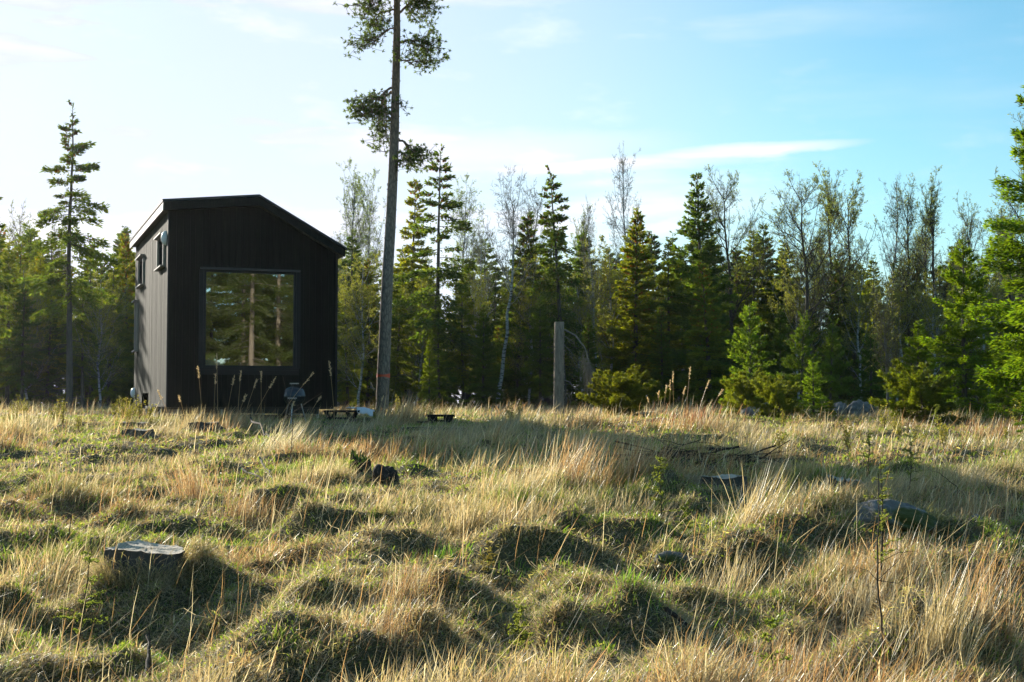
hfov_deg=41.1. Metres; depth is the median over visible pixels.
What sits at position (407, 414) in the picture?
grass tussock
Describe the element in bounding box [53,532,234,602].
grass thatch
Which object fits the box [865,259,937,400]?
birch tree
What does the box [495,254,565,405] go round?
birch tree
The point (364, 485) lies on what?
moss
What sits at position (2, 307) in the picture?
spruce tree
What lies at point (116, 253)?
spruce tree
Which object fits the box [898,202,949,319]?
bare tree
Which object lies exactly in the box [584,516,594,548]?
dead stick
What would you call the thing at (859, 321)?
birch tree
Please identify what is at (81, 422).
budding shrub
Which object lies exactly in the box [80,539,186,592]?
tree stump
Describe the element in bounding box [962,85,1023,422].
spruce tree
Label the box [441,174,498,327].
birch tree
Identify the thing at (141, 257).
window
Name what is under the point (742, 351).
spruce tree
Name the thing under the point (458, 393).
spruce tree
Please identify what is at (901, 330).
spruce tree
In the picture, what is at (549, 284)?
spruce tree
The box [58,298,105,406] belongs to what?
spruce tree
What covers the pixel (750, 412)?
boulder
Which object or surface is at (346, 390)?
spruce tree
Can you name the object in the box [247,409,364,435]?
grass tussock
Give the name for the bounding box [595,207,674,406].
spruce tree
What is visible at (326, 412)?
bench
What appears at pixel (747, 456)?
brush pile
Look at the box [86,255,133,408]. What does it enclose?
spruce tree
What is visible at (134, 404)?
budding shrub
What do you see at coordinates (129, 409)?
budding shrub
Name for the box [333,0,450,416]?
pine tree
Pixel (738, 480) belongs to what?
tree stump
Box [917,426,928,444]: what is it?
budding shrub
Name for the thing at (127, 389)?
spruce tree
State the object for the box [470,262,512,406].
spruce tree
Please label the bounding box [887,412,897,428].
budding shrub
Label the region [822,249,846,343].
spruce tree
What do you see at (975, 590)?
green grass tuft
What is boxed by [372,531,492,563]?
green grass tuft
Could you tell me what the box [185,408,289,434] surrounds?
grass tussock
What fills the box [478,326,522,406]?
spruce tree
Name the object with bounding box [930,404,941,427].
larch sapling
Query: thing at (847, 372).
spruce tree
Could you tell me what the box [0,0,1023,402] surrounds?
sky
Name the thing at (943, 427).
budding shrub
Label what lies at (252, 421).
fallen branch
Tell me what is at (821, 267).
bare tree
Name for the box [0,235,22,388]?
spruce tree
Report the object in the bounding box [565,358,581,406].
spruce tree
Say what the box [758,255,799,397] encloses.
spruce tree
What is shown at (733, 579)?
grass tussock
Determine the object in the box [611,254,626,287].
spruce tree
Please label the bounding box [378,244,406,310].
spruce tree
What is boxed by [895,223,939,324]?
bare tree
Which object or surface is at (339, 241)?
birch tree
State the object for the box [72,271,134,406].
birch tree
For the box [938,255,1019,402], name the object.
birch tree
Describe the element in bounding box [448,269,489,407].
spruce tree
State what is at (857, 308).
spruce tree
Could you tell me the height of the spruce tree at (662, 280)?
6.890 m
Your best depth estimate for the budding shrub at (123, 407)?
27.58 m
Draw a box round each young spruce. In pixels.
[708,367,772,415]
[717,301,775,410]
[742,371,806,420]
[776,310,832,410]
[798,360,836,418]
[811,316,852,408]
[826,399,838,420]
[846,332,890,411]
[867,358,972,424]
[889,319,945,413]
[915,238,1005,416]
[973,300,1023,419]
[1012,385,1023,436]
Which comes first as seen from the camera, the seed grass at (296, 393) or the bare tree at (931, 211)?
the seed grass at (296, 393)
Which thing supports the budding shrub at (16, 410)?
on the ground at (520, 555)
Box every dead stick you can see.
[57,494,83,543]
[144,633,148,675]
[146,624,156,681]
[306,438,320,483]
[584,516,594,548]
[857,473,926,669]
[933,471,958,496]
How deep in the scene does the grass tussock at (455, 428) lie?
22.94 m
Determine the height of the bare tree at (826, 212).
10.650 m
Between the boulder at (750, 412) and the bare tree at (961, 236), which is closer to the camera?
the boulder at (750, 412)
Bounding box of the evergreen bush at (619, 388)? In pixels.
[576,365,673,416]
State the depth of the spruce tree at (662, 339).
45.94 m
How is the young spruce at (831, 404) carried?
on the ground at (520, 555)
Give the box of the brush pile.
[576,436,789,467]
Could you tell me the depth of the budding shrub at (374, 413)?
26.93 m
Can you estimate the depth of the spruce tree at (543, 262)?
52.96 m
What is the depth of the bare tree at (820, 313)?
65.32 m
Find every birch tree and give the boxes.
[0,262,64,403]
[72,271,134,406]
[332,159,381,324]
[334,228,349,407]
[337,250,402,406]
[342,167,386,406]
[391,273,458,405]
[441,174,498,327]
[441,271,503,406]
[474,165,536,407]
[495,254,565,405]
[495,273,570,401]
[507,177,547,405]
[556,273,612,402]
[570,232,656,400]
[576,195,603,393]
[602,141,652,320]
[654,274,694,400]
[758,250,842,398]
[826,260,902,400]
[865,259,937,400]
[899,269,965,374]
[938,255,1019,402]
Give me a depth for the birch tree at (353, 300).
48.93 m
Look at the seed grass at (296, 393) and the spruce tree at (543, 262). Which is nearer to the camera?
the seed grass at (296, 393)
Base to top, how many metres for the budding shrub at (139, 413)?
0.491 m
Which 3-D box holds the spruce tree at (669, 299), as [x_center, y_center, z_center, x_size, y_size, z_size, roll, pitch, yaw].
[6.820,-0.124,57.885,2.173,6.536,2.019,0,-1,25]
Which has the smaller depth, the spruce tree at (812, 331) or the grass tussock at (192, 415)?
the grass tussock at (192, 415)
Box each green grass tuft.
[0,625,118,655]
[134,641,175,668]
[168,596,341,663]
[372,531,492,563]
[461,539,601,584]
[540,562,721,635]
[624,571,744,593]
[887,565,1022,622]
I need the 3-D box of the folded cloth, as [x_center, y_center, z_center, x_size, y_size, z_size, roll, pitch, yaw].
[-2.947,1.373,26.567,0.525,0.186,0.405,0,-3,0]
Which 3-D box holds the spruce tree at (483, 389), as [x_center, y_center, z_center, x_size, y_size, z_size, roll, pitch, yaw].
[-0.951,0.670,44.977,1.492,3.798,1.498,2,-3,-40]
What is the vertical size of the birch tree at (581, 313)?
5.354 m
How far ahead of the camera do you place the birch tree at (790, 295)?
49.84 m
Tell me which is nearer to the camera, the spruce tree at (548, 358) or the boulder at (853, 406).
the boulder at (853, 406)
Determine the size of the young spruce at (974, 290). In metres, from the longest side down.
4.418 x 2.388 x 2.346 m
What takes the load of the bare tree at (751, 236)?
on the ground at (520, 555)
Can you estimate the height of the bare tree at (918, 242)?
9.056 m
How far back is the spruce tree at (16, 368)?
50.02 m
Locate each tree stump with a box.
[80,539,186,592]
[119,428,157,437]
[120,421,152,427]
[182,421,225,428]
[337,449,371,477]
[700,474,750,498]
[825,474,862,490]
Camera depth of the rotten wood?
15.29 m
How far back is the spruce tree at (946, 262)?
63.90 m
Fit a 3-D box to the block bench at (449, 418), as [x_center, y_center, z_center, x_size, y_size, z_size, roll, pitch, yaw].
[-1.411,1.511,25.249,0.690,0.300,0.280,0,-3,-6]
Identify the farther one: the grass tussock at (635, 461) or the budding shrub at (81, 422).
the budding shrub at (81, 422)
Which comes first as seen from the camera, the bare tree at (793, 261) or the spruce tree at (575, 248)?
the bare tree at (793, 261)
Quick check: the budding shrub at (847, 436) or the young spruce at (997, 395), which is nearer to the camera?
the budding shrub at (847, 436)
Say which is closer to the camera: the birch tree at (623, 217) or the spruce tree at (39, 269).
the spruce tree at (39, 269)
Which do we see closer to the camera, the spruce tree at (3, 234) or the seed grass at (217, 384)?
the seed grass at (217, 384)
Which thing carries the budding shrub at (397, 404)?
on the ground at (520, 555)
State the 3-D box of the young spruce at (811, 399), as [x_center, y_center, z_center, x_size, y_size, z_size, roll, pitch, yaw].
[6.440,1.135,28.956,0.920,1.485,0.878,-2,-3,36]
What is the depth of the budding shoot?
6.17 m
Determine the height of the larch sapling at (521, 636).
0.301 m
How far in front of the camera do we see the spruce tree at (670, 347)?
54.04 m
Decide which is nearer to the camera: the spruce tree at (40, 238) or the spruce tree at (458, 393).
the spruce tree at (458, 393)
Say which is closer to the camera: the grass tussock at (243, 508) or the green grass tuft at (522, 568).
the green grass tuft at (522, 568)
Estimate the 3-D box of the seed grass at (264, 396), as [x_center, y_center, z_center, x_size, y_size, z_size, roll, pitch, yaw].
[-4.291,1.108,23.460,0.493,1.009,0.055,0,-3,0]
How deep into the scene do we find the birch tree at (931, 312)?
47.10 m
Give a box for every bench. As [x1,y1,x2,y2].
[323,410,359,423]
[417,415,454,423]
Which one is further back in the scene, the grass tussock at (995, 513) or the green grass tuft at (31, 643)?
the grass tussock at (995, 513)
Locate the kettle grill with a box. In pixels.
[283,383,305,423]
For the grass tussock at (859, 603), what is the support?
on the ground at (520, 555)
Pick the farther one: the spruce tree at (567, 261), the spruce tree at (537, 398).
the spruce tree at (567, 261)
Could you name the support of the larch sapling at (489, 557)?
on the ground at (520, 555)
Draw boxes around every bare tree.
[4,199,32,255]
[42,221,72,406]
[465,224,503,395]
[559,204,608,308]
[689,164,780,378]
[743,206,768,299]
[759,168,866,395]
[794,161,866,390]
[795,222,828,351]
[795,233,833,331]
[800,221,837,335]
[812,170,880,399]
[871,172,917,398]
[883,172,931,400]
[892,242,919,345]
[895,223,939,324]
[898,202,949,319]
[900,165,968,389]
[947,221,978,273]
[951,190,989,407]
[975,199,1021,313]
[978,207,1023,338]
[989,112,1023,299]
[990,260,1018,339]
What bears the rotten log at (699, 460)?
on the ground at (520, 555)
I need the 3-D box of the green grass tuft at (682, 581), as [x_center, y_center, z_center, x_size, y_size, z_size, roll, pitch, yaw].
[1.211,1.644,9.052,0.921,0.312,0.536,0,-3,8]
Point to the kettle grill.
(299, 397)
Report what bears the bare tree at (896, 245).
on the ground at (520, 555)
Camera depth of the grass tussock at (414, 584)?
8.34 m
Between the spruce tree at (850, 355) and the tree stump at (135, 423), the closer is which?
the tree stump at (135, 423)
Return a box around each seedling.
[535,514,549,526]
[674,502,695,532]
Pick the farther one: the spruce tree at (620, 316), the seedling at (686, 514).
the spruce tree at (620, 316)
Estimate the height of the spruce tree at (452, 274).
9.638 m
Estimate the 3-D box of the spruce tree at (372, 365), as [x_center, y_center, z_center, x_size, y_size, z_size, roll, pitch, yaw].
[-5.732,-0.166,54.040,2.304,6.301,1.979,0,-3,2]
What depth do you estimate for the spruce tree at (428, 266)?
54.53 m
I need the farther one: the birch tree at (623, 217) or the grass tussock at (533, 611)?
the birch tree at (623, 217)
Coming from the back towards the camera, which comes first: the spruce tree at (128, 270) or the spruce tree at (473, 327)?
the spruce tree at (473, 327)
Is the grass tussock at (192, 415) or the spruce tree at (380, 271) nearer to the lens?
the grass tussock at (192, 415)
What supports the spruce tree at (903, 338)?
on the ground at (520, 555)
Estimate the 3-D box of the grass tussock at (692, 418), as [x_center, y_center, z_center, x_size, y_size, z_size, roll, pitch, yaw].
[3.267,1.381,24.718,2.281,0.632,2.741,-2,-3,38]
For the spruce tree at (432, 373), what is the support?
on the ground at (520, 555)
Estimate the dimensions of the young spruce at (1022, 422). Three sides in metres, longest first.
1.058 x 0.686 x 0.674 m
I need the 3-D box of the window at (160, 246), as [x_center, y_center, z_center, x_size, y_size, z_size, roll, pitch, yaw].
[-7.225,-1.823,28.050,0.155,0.686,1.250,1,-3,-21]
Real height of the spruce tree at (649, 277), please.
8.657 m
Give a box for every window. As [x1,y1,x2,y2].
[131,300,138,351]
[135,254,144,288]
[153,232,164,271]
[198,267,300,374]
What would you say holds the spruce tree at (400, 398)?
on the ground at (520, 555)
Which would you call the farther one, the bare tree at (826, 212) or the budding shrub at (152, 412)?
the bare tree at (826, 212)
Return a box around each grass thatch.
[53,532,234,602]
[681,473,773,497]
[824,483,955,542]
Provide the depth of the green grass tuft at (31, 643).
7.84 m
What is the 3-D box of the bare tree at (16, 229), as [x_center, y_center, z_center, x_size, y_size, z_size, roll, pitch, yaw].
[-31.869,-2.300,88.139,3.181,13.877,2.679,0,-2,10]
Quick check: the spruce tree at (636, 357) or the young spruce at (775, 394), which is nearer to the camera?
the young spruce at (775, 394)
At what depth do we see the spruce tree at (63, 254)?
103.79 m
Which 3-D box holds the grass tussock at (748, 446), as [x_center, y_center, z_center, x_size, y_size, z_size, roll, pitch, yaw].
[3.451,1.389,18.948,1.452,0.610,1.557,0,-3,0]
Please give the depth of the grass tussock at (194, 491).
14.12 m
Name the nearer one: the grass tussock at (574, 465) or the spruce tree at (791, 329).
the grass tussock at (574, 465)
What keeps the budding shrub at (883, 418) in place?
on the ground at (520, 555)
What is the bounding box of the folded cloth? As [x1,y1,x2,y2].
[346,407,374,415]
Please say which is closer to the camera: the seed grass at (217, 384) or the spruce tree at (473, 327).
the seed grass at (217, 384)
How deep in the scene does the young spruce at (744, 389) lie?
30.76 m
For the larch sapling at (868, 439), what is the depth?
14.99 m
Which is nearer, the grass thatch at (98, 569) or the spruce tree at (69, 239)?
the grass thatch at (98, 569)
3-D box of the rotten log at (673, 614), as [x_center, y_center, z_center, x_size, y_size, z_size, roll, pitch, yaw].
[0.971,1.593,7.683,0.281,0.166,0.032,-3,-4,45]
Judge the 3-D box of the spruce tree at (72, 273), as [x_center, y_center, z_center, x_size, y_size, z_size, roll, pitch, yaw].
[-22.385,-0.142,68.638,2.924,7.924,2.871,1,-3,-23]
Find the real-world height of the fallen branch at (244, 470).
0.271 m
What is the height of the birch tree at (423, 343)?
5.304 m
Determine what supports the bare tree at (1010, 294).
on the ground at (520, 555)
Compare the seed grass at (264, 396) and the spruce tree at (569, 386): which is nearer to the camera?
the seed grass at (264, 396)
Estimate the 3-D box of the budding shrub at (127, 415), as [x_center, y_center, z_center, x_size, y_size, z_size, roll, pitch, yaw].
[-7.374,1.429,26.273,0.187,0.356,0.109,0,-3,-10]
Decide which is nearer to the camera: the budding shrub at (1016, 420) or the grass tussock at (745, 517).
the grass tussock at (745, 517)
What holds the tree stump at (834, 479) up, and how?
on the ground at (520, 555)
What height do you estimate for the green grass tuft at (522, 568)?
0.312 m
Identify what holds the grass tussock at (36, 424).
on the ground at (520, 555)
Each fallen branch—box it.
[238,467,267,481]
[250,379,320,463]
[259,456,272,483]
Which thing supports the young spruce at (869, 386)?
on the ground at (520, 555)
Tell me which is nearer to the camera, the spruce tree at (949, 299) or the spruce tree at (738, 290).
the spruce tree at (949, 299)
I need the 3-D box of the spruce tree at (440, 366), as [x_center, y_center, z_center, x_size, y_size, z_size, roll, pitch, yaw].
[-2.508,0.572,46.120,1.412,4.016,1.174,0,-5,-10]
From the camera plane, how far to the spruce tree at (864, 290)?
69.43 m
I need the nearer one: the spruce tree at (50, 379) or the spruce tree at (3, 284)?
the spruce tree at (3, 284)
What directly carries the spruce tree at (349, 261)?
on the ground at (520, 555)
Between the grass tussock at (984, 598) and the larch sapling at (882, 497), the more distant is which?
the larch sapling at (882, 497)
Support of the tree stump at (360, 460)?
on the ground at (520, 555)
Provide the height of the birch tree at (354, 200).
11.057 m
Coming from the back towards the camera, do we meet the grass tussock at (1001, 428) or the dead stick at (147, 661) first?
the grass tussock at (1001, 428)
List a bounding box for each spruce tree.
[0,197,17,377]
[0,226,9,270]
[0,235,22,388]
[0,237,51,402]
[0,244,43,408]
[0,278,48,406]
[0,299,24,404]
[0,334,42,406]
[2,224,43,406]
[13,99,124,410]
[13,223,50,398]
[24,222,54,400]
[27,255,65,405]
[28,252,65,405]
[28,300,73,406]
[41,231,66,405]
[54,250,75,317]
[54,260,81,396]
[54,265,77,402]
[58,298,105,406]
[58,380,84,406]
[60,247,109,405]
[61,242,114,406]
[62,288,106,407]
[74,262,111,405]
[78,300,133,407]
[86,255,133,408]
[96,227,135,404]
[100,233,135,404]
[107,225,135,279]
[112,254,135,322]
[117,293,134,404]
[337,229,378,406]
[337,258,357,402]
[337,290,367,406]
[339,252,366,403]
[339,258,394,408]
[358,262,398,403]
[365,253,381,312]
[372,255,425,401]
[375,288,421,406]
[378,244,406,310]
[389,323,420,405]
[391,144,477,406]
[391,177,435,405]
[400,259,457,405]
[412,282,432,400]
[417,300,457,407]
[417,335,441,408]
[439,275,490,408]
[440,319,467,405]
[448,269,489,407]
[448,272,481,403]
[455,238,505,392]
[458,304,504,409]
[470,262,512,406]
[470,264,497,326]
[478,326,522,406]
[488,211,553,407]
[497,266,511,301]
[499,265,526,398]
[516,296,564,409]
[521,355,538,406]
[522,217,580,406]
[524,164,596,406]
[530,257,569,401]
[544,277,574,402]
[545,267,574,402]
[562,253,577,405]
[563,231,602,397]
[565,231,612,407]
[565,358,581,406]
[570,313,603,410]
[589,264,623,404]
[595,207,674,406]
[599,255,651,398]
[601,248,614,316]
[604,222,655,380]
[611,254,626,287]
[641,294,688,405]
[642,230,664,324]
[644,237,692,398]
[646,305,678,407]
[650,230,684,313]
[651,172,743,407]
[665,267,690,401]
[677,246,687,286]
[677,260,734,408]
[677,263,715,400]
[685,239,697,265]
[691,236,741,354]
[715,229,785,379]
[720,308,744,406]
[722,247,757,331]
[727,275,744,329]
[729,224,799,396]
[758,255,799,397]
[760,240,809,372]
[764,304,798,405]
[782,277,805,400]
[800,313,825,402]
[817,286,864,398]
[818,261,867,402]
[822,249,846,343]
[828,260,882,380]
[845,263,884,382]
[855,254,899,407]
[881,274,908,401]
[888,276,909,357]
[895,273,946,400]
[922,266,958,385]
[938,287,980,402]
[939,242,982,400]
[939,261,981,355]
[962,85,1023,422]
[971,273,1006,405]
[991,326,1023,405]
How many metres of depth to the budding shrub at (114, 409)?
28.86 m
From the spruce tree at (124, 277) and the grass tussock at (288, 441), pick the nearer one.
the grass tussock at (288, 441)
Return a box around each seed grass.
[216,354,217,405]
[249,377,275,430]
[274,372,313,429]
[328,362,334,420]
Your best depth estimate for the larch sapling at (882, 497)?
8.53 m
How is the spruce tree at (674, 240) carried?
on the ground at (520, 555)
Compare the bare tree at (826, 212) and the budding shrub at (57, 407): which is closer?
the budding shrub at (57, 407)
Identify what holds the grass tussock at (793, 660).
on the ground at (520, 555)
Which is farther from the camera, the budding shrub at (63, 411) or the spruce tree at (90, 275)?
the spruce tree at (90, 275)
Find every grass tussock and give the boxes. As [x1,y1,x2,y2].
[0,410,87,430]
[132,448,248,503]
[152,406,238,431]
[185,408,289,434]
[189,483,319,530]
[241,417,337,457]
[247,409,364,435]
[251,482,364,534]
[274,582,498,680]
[312,417,384,437]
[327,539,506,621]
[380,389,442,425]
[424,421,489,436]
[441,450,597,508]
[448,583,658,640]
[470,424,648,489]
[531,406,658,429]
[577,416,739,487]
[624,403,768,429]
[653,524,803,593]
[680,619,904,681]
[704,456,818,527]
[712,424,806,457]
[791,552,928,633]
[818,536,1022,679]
[879,466,1023,524]
[894,529,1023,663]
[929,413,1023,439]
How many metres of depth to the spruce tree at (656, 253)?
76.09 m
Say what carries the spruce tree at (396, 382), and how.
on the ground at (520, 555)
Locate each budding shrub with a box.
[10,400,19,419]
[16,394,30,416]
[48,403,57,419]
[56,402,61,417]
[57,398,67,424]
[75,409,83,430]
[110,399,119,415]
[117,396,126,417]
[122,399,134,417]
[124,406,133,419]
[127,395,138,416]
[137,399,142,418]
[144,400,156,425]
[369,401,376,419]
[395,394,400,411]
[505,399,514,419]
[514,400,522,415]
[772,421,787,456]
[780,409,785,427]
[839,418,855,451]
[879,403,889,428]
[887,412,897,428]
[895,416,901,439]
[910,425,919,441]
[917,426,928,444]
[935,420,949,450]
[936,414,948,438]
[1002,419,1011,442]
[1008,411,1018,428]
[1013,399,1021,425]
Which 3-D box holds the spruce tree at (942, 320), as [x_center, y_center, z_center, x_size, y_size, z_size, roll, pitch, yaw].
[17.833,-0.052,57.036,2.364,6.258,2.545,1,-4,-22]
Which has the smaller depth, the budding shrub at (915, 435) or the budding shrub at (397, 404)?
the budding shrub at (915, 435)
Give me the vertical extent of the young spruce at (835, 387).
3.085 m
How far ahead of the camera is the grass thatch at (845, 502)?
11.44 m
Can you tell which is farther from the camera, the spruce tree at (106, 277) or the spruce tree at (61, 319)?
the spruce tree at (61, 319)
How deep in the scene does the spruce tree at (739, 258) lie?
70.87 m
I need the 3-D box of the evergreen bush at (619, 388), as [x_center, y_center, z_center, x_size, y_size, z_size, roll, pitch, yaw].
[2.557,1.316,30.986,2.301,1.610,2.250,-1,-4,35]
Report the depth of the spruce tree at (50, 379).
55.28 m
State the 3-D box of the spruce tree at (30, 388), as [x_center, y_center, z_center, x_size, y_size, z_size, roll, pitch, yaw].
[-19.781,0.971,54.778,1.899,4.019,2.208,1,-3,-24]
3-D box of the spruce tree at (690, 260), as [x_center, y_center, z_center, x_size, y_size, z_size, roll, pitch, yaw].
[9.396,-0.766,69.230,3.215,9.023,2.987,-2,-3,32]
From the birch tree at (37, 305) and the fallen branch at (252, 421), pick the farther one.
the birch tree at (37, 305)
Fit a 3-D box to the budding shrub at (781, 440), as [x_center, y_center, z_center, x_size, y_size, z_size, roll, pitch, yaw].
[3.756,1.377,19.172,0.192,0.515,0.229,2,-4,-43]
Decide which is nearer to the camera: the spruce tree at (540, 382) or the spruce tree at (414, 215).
the spruce tree at (540, 382)
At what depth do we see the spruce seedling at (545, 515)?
10.87 m
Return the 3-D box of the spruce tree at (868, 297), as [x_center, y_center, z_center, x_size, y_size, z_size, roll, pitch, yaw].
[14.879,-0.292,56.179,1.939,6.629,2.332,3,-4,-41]
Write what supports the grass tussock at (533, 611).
on the ground at (520, 555)
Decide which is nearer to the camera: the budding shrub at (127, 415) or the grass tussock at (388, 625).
the grass tussock at (388, 625)
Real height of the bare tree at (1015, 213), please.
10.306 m
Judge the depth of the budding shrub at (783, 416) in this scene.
24.80 m
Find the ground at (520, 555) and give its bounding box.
[0,403,1023,681]
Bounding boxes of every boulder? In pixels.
[653,550,688,563]
[741,402,792,417]
[831,402,848,416]
[844,499,938,535]
[847,399,875,417]
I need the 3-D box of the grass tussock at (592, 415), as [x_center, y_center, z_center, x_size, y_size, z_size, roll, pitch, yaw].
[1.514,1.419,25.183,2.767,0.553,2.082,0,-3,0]
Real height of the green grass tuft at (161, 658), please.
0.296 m
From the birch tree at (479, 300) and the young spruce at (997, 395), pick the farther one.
the birch tree at (479, 300)
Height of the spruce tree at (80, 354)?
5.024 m
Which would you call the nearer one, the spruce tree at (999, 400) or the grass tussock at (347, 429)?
the grass tussock at (347, 429)
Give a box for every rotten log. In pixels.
[661,451,719,472]
[664,607,704,640]
[706,447,729,450]
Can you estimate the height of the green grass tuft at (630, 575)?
0.447 m
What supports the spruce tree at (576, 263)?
on the ground at (520, 555)
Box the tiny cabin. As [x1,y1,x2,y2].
[129,194,346,417]
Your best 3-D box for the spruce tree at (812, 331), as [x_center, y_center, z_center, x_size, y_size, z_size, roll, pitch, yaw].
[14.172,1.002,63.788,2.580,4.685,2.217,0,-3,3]
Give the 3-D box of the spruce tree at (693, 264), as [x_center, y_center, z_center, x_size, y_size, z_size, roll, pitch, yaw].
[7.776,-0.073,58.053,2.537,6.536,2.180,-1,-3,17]
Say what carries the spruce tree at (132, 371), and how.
on the ground at (520, 555)
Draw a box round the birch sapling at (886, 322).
[864,275,906,410]
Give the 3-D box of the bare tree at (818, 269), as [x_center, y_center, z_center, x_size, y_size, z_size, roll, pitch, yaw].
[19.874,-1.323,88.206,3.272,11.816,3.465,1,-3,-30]
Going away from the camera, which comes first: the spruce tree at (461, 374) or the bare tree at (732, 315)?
the spruce tree at (461, 374)
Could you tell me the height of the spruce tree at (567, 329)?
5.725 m
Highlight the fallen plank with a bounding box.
[637,407,694,413]
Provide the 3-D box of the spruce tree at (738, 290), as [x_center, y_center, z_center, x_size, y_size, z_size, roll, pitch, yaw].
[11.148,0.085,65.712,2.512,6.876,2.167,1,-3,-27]
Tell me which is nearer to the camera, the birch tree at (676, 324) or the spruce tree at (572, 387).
the birch tree at (676, 324)
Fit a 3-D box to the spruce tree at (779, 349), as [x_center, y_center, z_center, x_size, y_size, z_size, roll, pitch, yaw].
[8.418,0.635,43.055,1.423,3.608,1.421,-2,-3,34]
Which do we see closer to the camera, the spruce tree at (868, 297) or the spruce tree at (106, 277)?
the spruce tree at (868, 297)
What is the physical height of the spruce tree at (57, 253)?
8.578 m
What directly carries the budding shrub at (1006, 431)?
on the ground at (520, 555)
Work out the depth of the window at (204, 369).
27.53 m
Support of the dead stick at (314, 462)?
on the ground at (520, 555)
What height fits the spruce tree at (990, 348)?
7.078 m
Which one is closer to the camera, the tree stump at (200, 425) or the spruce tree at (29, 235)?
the tree stump at (200, 425)
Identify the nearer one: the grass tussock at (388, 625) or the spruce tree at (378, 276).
the grass tussock at (388, 625)
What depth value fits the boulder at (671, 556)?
9.93 m
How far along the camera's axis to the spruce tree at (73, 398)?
65.27 m
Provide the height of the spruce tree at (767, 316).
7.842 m
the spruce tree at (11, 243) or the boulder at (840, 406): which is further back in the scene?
the spruce tree at (11, 243)
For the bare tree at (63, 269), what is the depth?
62.74 m
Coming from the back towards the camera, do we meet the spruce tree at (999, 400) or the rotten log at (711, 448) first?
the spruce tree at (999, 400)
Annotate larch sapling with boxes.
[54,544,107,655]
[470,538,497,584]
[504,604,533,656]
[643,456,675,519]
[858,431,876,473]
[860,458,907,585]
[902,432,927,488]
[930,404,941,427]
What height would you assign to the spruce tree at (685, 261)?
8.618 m
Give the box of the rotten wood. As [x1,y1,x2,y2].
[371,464,399,483]
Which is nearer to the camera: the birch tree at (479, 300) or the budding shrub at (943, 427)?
the budding shrub at (943, 427)
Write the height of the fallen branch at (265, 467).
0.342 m
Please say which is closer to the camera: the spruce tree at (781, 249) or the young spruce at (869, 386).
the young spruce at (869, 386)
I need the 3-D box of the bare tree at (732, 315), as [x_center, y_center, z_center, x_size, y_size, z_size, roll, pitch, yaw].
[8.804,-2.075,54.242,3.003,10.274,3.278,2,-4,-39]
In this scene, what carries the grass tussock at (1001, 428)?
on the ground at (520, 555)
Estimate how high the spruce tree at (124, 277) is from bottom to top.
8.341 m
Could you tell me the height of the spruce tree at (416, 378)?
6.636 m
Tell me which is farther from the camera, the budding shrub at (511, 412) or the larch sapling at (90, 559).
the budding shrub at (511, 412)
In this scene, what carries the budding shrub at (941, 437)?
on the ground at (520, 555)
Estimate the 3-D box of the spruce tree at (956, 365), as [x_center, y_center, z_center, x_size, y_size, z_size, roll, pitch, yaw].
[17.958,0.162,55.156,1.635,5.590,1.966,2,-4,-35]
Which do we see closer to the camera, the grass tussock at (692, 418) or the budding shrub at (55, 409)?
the grass tussock at (692, 418)
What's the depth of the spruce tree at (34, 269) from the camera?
57.60 m
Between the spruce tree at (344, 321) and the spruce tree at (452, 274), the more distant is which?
the spruce tree at (344, 321)
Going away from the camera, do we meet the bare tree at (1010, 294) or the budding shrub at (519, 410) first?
the budding shrub at (519, 410)
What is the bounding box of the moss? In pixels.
[0,413,1023,681]
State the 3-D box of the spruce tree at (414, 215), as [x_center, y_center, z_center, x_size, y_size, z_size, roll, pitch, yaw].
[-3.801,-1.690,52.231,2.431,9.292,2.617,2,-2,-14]
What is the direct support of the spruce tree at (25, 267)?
on the ground at (520, 555)
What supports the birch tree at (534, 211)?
on the ground at (520, 555)
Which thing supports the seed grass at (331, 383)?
on the ground at (520, 555)
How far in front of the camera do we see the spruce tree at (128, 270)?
58.08 m
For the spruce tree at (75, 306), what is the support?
on the ground at (520, 555)
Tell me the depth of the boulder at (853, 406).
31.84 m
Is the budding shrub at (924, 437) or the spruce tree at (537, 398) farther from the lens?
the spruce tree at (537, 398)
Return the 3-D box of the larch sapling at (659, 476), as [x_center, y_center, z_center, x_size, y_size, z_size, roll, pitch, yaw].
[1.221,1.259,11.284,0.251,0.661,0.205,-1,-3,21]
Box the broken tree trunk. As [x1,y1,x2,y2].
[545,321,596,414]
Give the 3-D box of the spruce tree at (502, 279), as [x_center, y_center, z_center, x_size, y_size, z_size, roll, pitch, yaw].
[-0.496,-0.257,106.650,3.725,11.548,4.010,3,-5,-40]
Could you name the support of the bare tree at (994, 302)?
on the ground at (520, 555)
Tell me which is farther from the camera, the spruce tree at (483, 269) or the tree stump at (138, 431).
the spruce tree at (483, 269)
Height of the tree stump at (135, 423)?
0.149 m
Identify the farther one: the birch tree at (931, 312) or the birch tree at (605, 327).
the birch tree at (605, 327)
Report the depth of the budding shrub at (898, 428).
21.57 m
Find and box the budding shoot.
[752,616,792,679]
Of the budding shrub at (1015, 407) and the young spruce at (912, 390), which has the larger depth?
the young spruce at (912, 390)

